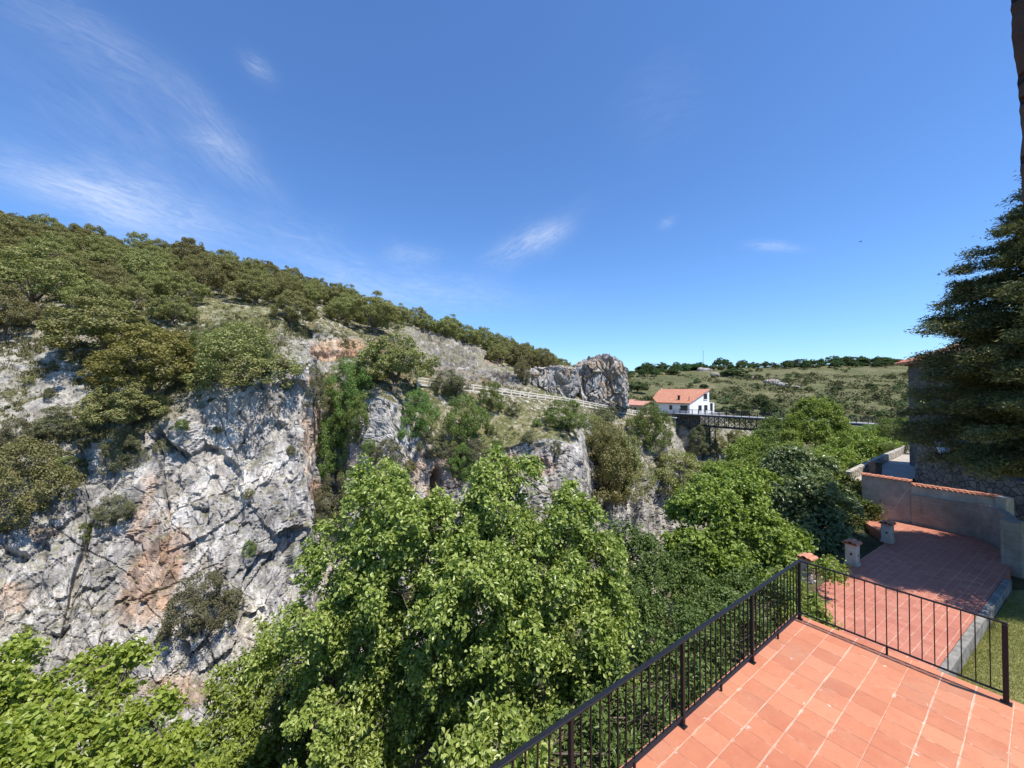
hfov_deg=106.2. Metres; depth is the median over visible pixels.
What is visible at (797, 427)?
ash tree
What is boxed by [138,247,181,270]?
oak tree
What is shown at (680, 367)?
tree
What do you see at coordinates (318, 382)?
shrub
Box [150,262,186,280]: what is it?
oak tree
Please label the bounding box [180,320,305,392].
shrub
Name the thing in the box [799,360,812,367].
tree
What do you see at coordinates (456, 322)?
oak tree
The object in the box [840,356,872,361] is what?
tree
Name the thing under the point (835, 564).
laurel bush
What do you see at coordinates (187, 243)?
oak tree
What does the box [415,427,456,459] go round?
shrub
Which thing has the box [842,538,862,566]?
pillar
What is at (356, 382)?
shrub
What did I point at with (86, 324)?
oak tree
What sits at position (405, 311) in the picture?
oak tree
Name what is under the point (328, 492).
shrub
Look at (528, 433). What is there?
shrub
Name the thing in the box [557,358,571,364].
oak tree
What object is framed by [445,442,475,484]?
shrub
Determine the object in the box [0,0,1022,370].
sky
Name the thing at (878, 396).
shrub
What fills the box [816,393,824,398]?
shrub
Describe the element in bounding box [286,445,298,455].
shrub
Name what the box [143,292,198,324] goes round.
oak tree
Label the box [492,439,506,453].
shrub
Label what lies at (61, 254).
oak tree
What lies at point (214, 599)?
shrub
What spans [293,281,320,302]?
oak tree
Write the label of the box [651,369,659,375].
tree
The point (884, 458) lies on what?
lane parapet
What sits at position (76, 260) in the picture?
oak tree
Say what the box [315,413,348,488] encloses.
shrub
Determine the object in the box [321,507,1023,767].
ground
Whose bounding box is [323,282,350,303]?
oak tree
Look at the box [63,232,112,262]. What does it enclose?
oak tree
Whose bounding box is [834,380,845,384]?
shrub
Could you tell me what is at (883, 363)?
tree
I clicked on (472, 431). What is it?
shrub
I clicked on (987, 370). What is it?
cedar tree
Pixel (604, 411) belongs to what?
shrub
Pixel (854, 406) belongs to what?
shrub
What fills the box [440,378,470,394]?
shrub
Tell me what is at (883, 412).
shrub
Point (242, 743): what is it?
shrub
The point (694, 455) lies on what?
shrub
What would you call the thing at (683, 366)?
tree
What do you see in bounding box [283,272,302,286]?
oak tree
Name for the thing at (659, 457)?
shrub
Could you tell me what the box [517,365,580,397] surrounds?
rock outcrop
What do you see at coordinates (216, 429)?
shrub
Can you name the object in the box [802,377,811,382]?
shrub
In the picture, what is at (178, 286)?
oak tree
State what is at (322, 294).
oak tree
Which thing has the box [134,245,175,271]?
oak tree
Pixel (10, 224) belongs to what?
oak tree
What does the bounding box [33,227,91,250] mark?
oak tree
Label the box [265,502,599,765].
elm tree
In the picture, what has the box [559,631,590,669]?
shrub
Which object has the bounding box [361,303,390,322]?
oak tree
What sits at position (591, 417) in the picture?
shrub
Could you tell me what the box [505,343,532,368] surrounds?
oak tree
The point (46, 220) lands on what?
oak tree
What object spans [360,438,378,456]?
shrub
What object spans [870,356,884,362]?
tree
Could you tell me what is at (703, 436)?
shrub
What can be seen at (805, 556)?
pillar
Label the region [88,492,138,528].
shrub
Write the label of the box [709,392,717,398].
shrub
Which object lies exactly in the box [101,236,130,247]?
oak tree
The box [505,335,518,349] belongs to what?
oak tree
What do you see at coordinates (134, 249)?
oak tree
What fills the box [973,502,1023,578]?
parapet wall
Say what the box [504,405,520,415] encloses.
shrub
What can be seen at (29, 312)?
oak tree
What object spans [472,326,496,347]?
oak tree
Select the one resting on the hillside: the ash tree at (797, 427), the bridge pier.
the bridge pier
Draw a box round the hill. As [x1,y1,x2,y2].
[627,363,908,450]
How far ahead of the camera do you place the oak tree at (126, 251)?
76.15 m
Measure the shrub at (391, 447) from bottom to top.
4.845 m
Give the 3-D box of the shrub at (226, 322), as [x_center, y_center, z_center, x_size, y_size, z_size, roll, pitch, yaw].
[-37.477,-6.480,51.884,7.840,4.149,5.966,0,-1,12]
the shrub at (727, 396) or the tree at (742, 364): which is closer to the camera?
the shrub at (727, 396)
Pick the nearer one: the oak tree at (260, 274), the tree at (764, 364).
the oak tree at (260, 274)
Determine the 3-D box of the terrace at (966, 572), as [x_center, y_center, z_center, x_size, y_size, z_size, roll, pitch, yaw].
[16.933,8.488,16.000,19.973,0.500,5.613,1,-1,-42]
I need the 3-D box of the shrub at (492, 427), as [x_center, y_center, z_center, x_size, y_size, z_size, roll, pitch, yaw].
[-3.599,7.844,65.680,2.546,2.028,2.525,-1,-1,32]
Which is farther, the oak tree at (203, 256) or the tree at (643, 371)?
the tree at (643, 371)
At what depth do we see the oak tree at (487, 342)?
114.08 m
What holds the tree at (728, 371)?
on the hill
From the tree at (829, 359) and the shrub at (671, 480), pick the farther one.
the tree at (829, 359)
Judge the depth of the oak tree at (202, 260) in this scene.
75.75 m
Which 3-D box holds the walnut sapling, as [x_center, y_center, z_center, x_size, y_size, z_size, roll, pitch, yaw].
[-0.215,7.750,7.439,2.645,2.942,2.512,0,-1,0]
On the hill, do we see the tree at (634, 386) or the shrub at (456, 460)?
the tree at (634, 386)
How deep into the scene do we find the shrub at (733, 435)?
104.78 m
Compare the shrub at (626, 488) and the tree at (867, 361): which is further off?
the tree at (867, 361)
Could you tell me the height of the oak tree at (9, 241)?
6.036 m
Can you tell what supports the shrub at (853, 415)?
on the hill
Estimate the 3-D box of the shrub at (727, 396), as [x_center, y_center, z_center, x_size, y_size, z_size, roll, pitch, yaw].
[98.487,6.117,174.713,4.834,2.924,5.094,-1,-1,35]
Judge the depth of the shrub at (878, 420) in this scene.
69.82 m
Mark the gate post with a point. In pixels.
(875, 467)
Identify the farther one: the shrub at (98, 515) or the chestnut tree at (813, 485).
the shrub at (98, 515)
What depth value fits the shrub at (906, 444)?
42.27 m
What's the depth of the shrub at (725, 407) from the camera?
153.05 m
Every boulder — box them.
[697,367,712,371]
[763,379,780,383]
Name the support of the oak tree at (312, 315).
on the hillside
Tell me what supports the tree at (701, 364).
on the hill
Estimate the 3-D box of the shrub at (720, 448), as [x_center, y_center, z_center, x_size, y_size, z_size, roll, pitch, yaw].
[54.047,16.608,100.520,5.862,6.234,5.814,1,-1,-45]
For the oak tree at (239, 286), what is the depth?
68.85 m
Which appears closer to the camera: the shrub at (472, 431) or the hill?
the shrub at (472, 431)
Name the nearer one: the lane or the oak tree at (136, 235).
the lane
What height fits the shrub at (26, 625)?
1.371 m
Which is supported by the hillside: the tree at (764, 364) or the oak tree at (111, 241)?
the oak tree at (111, 241)
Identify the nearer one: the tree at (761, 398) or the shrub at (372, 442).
the shrub at (372, 442)
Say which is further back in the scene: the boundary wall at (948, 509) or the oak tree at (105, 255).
the oak tree at (105, 255)
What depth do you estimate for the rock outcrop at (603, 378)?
96.19 m
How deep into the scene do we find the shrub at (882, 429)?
51.45 m
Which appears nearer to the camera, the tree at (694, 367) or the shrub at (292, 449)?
the shrub at (292, 449)
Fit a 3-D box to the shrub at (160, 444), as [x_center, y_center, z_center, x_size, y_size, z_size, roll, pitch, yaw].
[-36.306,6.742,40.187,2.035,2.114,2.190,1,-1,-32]
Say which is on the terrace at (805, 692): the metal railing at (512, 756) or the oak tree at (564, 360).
the metal railing at (512, 756)
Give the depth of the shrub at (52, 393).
40.47 m
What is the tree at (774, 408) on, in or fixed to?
on the hill
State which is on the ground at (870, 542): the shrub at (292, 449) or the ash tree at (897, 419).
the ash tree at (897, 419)
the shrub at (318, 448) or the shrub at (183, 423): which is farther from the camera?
the shrub at (318, 448)
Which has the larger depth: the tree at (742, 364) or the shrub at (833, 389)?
the tree at (742, 364)
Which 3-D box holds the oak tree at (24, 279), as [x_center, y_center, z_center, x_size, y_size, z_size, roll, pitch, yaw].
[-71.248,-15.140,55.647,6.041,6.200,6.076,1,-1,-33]
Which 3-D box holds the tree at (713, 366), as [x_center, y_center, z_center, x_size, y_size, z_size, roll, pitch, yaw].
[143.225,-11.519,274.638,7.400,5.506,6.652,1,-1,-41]
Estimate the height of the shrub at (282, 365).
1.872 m
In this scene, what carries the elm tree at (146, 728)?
on the ground at (870, 542)
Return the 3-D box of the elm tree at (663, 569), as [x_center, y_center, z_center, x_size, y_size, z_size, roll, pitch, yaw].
[6.789,8.383,15.531,8.268,5.208,6.357,1,-1,-32]
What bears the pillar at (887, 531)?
on the terrace at (966, 572)
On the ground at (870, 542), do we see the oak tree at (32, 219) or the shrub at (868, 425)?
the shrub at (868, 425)
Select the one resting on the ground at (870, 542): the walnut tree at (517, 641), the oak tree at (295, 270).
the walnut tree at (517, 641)
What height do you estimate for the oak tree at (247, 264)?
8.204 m
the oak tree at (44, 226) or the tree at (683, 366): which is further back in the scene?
the tree at (683, 366)
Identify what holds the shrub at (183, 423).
on the hillside
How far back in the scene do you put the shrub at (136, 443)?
37.98 m
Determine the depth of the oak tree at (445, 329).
112.51 m
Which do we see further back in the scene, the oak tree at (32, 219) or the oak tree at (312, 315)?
the oak tree at (32, 219)
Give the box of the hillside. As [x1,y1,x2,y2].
[0,243,764,765]
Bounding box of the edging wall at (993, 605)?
[938,578,1011,677]
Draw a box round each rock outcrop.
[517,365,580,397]
[575,353,629,412]
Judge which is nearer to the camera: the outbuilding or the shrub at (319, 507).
the shrub at (319, 507)
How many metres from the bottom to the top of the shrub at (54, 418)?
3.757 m
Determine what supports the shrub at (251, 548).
on the hillside
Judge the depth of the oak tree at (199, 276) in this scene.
69.08 m
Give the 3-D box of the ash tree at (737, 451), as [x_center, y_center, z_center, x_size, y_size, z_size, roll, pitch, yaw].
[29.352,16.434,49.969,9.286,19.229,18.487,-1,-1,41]
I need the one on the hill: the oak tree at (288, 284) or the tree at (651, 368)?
the tree at (651, 368)
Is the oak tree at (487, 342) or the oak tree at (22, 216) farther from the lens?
the oak tree at (487, 342)
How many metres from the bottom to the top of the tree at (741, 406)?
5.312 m
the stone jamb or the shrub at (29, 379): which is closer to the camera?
the stone jamb
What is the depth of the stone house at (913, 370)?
34.56 m
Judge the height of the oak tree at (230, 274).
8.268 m
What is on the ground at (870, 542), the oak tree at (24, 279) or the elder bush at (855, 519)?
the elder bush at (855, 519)
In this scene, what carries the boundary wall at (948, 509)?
on the ground at (870, 542)
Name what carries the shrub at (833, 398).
on the hill
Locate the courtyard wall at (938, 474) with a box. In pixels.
[914,442,1023,521]
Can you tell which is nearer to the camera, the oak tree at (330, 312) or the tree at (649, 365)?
the oak tree at (330, 312)
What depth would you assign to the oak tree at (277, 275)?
83.98 m
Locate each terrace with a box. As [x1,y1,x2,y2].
[620,613,1023,767]
[647,411,725,436]
[814,516,1010,669]
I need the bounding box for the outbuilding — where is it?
[628,399,654,410]
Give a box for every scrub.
[0,248,758,497]
[628,372,908,439]
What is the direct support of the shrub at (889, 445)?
on the ground at (870, 542)
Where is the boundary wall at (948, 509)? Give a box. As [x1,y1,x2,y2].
[860,472,1013,536]
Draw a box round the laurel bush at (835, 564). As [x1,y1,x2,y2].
[763,554,851,630]
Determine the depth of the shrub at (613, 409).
95.50 m
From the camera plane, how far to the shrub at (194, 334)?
44.76 m
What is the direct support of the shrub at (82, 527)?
on the hillside
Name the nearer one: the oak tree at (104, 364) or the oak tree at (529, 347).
the oak tree at (104, 364)
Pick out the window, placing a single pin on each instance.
(682, 407)
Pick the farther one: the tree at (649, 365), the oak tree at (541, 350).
the tree at (649, 365)
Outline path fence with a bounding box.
[417,377,646,413]
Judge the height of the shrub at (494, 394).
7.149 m
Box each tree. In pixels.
[0,213,37,242]
[0,220,45,247]
[0,234,30,255]
[0,245,99,312]
[0,257,43,285]
[0,258,50,289]
[0,279,45,340]
[0,625,231,767]
[7,212,33,224]
[8,215,32,227]
[18,230,81,270]
[23,663,225,766]
[27,213,64,229]
[27,223,64,237]
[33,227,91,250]
[34,296,166,358]
[35,253,100,285]
[36,216,61,230]
[39,251,99,276]
[55,279,125,317]
[57,223,98,247]
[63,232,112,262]
[70,376,174,447]
[74,223,113,239]
[75,323,212,399]
[77,241,140,271]
[82,237,121,253]
[84,264,140,290]
[87,268,140,299]
[96,259,135,277]
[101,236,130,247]
[105,250,146,270]
[106,278,156,308]
[117,249,172,287]
[118,244,139,254]
[121,231,157,248]
[130,271,172,298]
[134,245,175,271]
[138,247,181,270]
[140,238,174,252]
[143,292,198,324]
[148,270,212,302]
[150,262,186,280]
[165,241,197,260]
[169,237,207,259]
[171,259,229,294]
[178,252,227,275]
[185,259,225,285]
[189,612,335,767]
[206,255,245,280]
[210,249,237,262]
[222,259,240,271]
[223,267,276,304]
[235,257,268,273]
[239,268,274,295]
[240,443,648,767]
[248,260,278,275]
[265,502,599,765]
[266,276,308,302]
[268,289,317,328]
[272,273,291,291]
[276,270,302,283]
[278,265,307,282]
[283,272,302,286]
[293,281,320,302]
[306,277,324,292]
[309,282,329,303]
[313,278,329,293]
[322,296,361,322]
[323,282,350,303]
[330,284,360,299]
[332,293,359,318]
[341,290,408,334]
[346,293,367,310]
[349,329,441,394]
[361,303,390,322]
[389,303,413,322]
[401,308,417,323]
[408,306,429,327]
[416,314,436,331]
[429,316,459,337]
[441,314,464,336]
[453,324,480,342]
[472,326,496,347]
[482,332,510,349]
[484,344,509,362]
[488,335,514,358]
[489,343,507,361]
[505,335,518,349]
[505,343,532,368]
[506,572,797,767]
[511,341,540,362]
[530,349,559,367]
[533,347,554,363]
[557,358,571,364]
[605,516,786,666]
[628,381,648,392]
[636,363,667,369]
[636,367,649,375]
[648,365,656,372]
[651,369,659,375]
[658,461,819,607]
[664,368,678,374]
[674,365,682,371]
[681,363,692,370]
[684,363,710,369]
[684,432,771,487]
[696,362,707,367]
[707,364,717,369]
[714,357,726,365]
[719,368,748,375]
[726,364,734,368]
[728,402,754,413]
[735,361,746,367]
[747,414,788,471]
[748,444,867,556]
[751,395,770,406]
[760,361,770,367]
[762,403,780,413]
[771,440,859,486]
[775,395,859,447]
[780,359,817,364]
[781,360,793,368]
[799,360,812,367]
[812,426,903,466]
[817,358,827,365]
[824,356,842,364]
[828,359,839,367]
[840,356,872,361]
[845,359,857,366]
[859,360,870,365]
[866,357,901,363]
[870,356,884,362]
[871,362,881,366]
[879,361,890,367]
[879,416,906,445]
[881,166,1023,483]
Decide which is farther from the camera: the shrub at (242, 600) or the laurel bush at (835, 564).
the shrub at (242, 600)
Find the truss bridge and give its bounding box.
[672,409,892,433]
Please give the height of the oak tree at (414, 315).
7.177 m
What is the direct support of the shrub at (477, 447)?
on the hillside
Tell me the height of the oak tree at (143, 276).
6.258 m
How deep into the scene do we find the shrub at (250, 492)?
40.33 m
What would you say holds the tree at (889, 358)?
on the hill
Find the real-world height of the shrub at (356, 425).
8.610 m
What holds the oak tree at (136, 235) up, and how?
on the hillside
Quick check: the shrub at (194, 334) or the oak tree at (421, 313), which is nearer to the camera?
the shrub at (194, 334)
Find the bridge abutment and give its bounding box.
[672,417,679,430]
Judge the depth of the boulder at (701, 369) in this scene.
267.63 m
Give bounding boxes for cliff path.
[416,383,635,414]
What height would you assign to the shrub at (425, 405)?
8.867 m
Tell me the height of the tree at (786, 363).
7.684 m
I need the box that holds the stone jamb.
[1010,0,1023,215]
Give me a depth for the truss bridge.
94.74 m
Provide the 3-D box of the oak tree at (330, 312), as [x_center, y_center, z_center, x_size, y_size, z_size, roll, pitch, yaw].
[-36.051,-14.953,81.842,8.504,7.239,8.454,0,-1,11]
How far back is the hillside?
40.78 m
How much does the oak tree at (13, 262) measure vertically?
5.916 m
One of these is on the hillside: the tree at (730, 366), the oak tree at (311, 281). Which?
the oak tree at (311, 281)
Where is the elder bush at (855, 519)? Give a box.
[837,471,889,533]
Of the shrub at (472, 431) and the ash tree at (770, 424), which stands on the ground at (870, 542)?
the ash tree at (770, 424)
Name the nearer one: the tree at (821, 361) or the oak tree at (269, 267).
the oak tree at (269, 267)
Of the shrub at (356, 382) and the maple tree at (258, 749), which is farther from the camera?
the shrub at (356, 382)
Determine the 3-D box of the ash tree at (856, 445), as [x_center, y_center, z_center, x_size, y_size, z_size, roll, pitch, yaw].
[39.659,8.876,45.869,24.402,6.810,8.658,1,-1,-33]
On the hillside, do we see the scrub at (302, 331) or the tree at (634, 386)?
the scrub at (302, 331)
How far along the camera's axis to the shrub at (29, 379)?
41.21 m
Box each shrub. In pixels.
[0,418,53,454]
[0,434,87,531]
[10,624,33,636]
[20,376,34,383]
[27,403,97,435]
[30,455,89,480]
[41,387,59,398]
[77,522,93,544]
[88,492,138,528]
[96,426,151,474]
[151,439,172,455]
[155,628,171,641]
[159,570,243,645]
[170,418,191,432]
[178,329,228,380]
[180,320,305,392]
[203,319,262,345]
[210,426,223,433]
[217,730,289,767]
[223,587,244,607]
[241,540,256,558]
[243,488,255,499]
[252,320,269,332]
[277,357,291,371]
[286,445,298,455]
[302,363,329,417]
[312,489,329,532]
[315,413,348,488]
[315,444,322,456]
[317,466,347,525]
[320,386,345,428]
[321,358,375,418]
[339,393,369,446]
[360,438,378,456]
[368,438,404,464]
[397,386,441,439]
[403,460,418,473]
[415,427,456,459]
[429,369,465,395]
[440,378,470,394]
[441,393,493,451]
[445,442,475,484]
[457,438,490,467]
[477,379,504,410]
[484,424,497,433]
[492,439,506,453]
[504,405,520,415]
[513,354,532,384]
[521,431,538,446]
[532,418,542,426]
[544,398,588,429]
[549,441,561,458]
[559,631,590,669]
[579,411,613,450]
[584,419,636,509]
[591,406,614,428]
[605,429,656,510]
[607,406,617,415]
[625,402,675,452]
[634,413,652,422]
[653,450,668,466]
[654,449,705,496]
[684,452,698,469]
[686,424,718,455]
[707,436,731,459]
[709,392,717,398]
[717,397,729,402]
[720,405,732,410]
[724,394,734,399]
[727,429,747,442]
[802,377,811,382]
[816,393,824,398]
[825,395,836,400]
[829,387,838,391]
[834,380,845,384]
[836,400,849,405]
[847,424,887,438]
[848,414,861,419]
[852,404,864,408]
[865,442,896,457]
[870,409,889,415]
[871,393,882,398]
[873,416,893,425]
[875,422,908,444]
[893,399,908,406]
[898,417,908,440]
[902,440,908,450]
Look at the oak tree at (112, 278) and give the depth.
55.88 m
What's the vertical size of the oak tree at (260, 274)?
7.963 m
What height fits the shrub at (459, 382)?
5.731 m
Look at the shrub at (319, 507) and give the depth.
50.28 m
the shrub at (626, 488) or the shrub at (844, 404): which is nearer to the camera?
the shrub at (626, 488)
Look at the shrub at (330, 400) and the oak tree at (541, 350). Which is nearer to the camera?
the shrub at (330, 400)
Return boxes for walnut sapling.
[428,690,562,767]
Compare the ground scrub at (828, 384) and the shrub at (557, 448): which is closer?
the shrub at (557, 448)
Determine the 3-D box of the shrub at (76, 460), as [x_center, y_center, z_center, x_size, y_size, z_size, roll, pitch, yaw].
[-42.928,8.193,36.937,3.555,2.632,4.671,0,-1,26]
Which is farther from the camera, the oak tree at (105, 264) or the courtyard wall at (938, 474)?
the oak tree at (105, 264)
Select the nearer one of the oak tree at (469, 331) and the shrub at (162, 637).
the shrub at (162, 637)
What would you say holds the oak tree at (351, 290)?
on the hillside
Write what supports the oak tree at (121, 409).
on the hillside
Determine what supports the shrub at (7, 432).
on the hillside
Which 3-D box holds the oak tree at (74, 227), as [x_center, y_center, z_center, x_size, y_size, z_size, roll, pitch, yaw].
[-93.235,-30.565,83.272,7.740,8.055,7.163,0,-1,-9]
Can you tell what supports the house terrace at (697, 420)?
on the hillside
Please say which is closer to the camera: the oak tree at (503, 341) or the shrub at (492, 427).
the shrub at (492, 427)
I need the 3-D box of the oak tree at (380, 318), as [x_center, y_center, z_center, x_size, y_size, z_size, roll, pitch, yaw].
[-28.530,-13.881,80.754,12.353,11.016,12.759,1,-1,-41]
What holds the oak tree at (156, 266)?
on the hillside
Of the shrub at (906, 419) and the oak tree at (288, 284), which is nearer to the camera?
the shrub at (906, 419)
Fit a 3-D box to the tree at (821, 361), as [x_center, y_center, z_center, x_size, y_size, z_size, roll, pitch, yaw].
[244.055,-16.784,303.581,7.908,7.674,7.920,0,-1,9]
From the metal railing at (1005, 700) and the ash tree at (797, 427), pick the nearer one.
the metal railing at (1005, 700)
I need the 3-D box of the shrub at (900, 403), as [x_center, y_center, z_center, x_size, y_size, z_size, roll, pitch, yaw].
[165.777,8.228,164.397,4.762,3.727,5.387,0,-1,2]
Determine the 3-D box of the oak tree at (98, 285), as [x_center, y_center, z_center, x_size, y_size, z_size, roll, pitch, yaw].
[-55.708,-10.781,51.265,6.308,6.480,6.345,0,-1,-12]
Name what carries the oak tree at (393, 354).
on the hillside
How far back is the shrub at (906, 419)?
55.70 m
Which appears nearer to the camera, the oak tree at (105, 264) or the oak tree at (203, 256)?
the oak tree at (105, 264)
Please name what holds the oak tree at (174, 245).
on the hillside
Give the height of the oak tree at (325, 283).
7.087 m
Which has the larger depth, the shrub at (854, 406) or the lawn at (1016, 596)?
the shrub at (854, 406)
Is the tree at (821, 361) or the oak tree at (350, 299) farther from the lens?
the tree at (821, 361)
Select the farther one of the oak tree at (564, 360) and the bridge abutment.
the oak tree at (564, 360)
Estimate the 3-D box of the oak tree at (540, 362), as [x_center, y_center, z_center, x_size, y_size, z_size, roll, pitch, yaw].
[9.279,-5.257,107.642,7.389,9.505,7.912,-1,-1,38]
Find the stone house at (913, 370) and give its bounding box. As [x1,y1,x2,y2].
[894,347,1023,479]
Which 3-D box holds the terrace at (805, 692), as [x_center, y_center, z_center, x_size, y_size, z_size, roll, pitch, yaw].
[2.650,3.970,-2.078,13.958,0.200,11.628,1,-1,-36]
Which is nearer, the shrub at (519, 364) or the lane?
the lane
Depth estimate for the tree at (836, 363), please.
288.48 m
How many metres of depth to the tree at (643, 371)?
252.56 m
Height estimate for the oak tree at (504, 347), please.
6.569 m
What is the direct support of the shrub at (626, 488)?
on the hillside
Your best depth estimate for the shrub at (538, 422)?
69.25 m
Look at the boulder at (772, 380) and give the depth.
217.56 m
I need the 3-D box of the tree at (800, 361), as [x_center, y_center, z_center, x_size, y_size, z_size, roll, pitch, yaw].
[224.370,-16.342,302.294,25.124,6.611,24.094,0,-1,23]
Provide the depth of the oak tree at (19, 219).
83.67 m
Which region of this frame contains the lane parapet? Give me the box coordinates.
[844,446,908,495]
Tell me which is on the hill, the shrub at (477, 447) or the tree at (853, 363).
the tree at (853, 363)
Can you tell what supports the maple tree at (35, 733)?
on the ground at (870, 542)
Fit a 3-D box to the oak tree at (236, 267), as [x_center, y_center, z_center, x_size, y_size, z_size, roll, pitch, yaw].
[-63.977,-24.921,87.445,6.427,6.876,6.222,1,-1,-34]
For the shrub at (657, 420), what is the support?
on the hillside
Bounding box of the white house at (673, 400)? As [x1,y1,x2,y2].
[653,388,713,413]
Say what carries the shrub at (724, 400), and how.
on the hill
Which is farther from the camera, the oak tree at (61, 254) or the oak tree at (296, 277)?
the oak tree at (296, 277)
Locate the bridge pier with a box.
[702,427,717,462]
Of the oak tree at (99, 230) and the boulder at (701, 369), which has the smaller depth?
the oak tree at (99, 230)
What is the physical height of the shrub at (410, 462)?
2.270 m
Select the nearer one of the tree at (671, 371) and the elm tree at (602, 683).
the elm tree at (602, 683)
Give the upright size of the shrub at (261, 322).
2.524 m
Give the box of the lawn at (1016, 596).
[957,590,1023,704]
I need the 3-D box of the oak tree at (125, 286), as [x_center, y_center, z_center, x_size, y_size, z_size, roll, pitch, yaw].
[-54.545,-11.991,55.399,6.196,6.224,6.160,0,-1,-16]
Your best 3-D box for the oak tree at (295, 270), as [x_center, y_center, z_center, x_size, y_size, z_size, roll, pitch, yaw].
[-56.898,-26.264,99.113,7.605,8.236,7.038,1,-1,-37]
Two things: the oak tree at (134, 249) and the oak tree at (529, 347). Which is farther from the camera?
the oak tree at (529, 347)
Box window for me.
[680,405,687,410]
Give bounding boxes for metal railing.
[488,559,802,767]
[800,560,1012,706]
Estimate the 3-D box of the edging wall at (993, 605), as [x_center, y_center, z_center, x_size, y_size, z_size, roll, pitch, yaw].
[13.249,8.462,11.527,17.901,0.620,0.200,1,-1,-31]
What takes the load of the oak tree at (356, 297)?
on the hillside
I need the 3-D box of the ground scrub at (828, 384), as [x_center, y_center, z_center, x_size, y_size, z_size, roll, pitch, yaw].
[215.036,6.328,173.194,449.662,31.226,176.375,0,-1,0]
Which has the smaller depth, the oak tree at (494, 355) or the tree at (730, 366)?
the oak tree at (494, 355)
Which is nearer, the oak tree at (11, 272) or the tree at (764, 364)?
the oak tree at (11, 272)
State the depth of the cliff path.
79.69 m
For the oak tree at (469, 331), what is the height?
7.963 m
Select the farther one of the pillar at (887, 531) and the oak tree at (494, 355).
the oak tree at (494, 355)
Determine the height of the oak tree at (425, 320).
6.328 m
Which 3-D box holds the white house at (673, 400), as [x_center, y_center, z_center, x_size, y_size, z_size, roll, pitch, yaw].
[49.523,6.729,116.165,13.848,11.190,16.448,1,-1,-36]
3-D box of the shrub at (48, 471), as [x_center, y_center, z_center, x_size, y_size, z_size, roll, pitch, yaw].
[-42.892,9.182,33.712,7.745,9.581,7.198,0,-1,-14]
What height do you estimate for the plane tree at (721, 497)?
6.734 m
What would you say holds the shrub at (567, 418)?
on the hillside
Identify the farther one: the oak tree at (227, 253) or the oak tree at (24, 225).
the oak tree at (227, 253)
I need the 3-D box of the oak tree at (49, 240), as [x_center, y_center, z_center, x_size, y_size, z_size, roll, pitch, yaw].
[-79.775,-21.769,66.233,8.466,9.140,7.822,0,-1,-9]
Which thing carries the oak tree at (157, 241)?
on the hillside
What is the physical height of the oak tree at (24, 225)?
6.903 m
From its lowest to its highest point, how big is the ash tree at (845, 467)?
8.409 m
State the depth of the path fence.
81.40 m
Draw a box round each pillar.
[796,552,818,584]
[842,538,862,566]
[878,520,896,543]
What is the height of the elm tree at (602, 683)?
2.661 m
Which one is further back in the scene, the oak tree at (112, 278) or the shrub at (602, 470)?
the shrub at (602, 470)
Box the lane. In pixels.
[852,452,914,484]
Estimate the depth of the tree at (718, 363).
284.95 m
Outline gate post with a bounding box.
[867,461,883,474]
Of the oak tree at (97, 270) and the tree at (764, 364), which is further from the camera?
the tree at (764, 364)

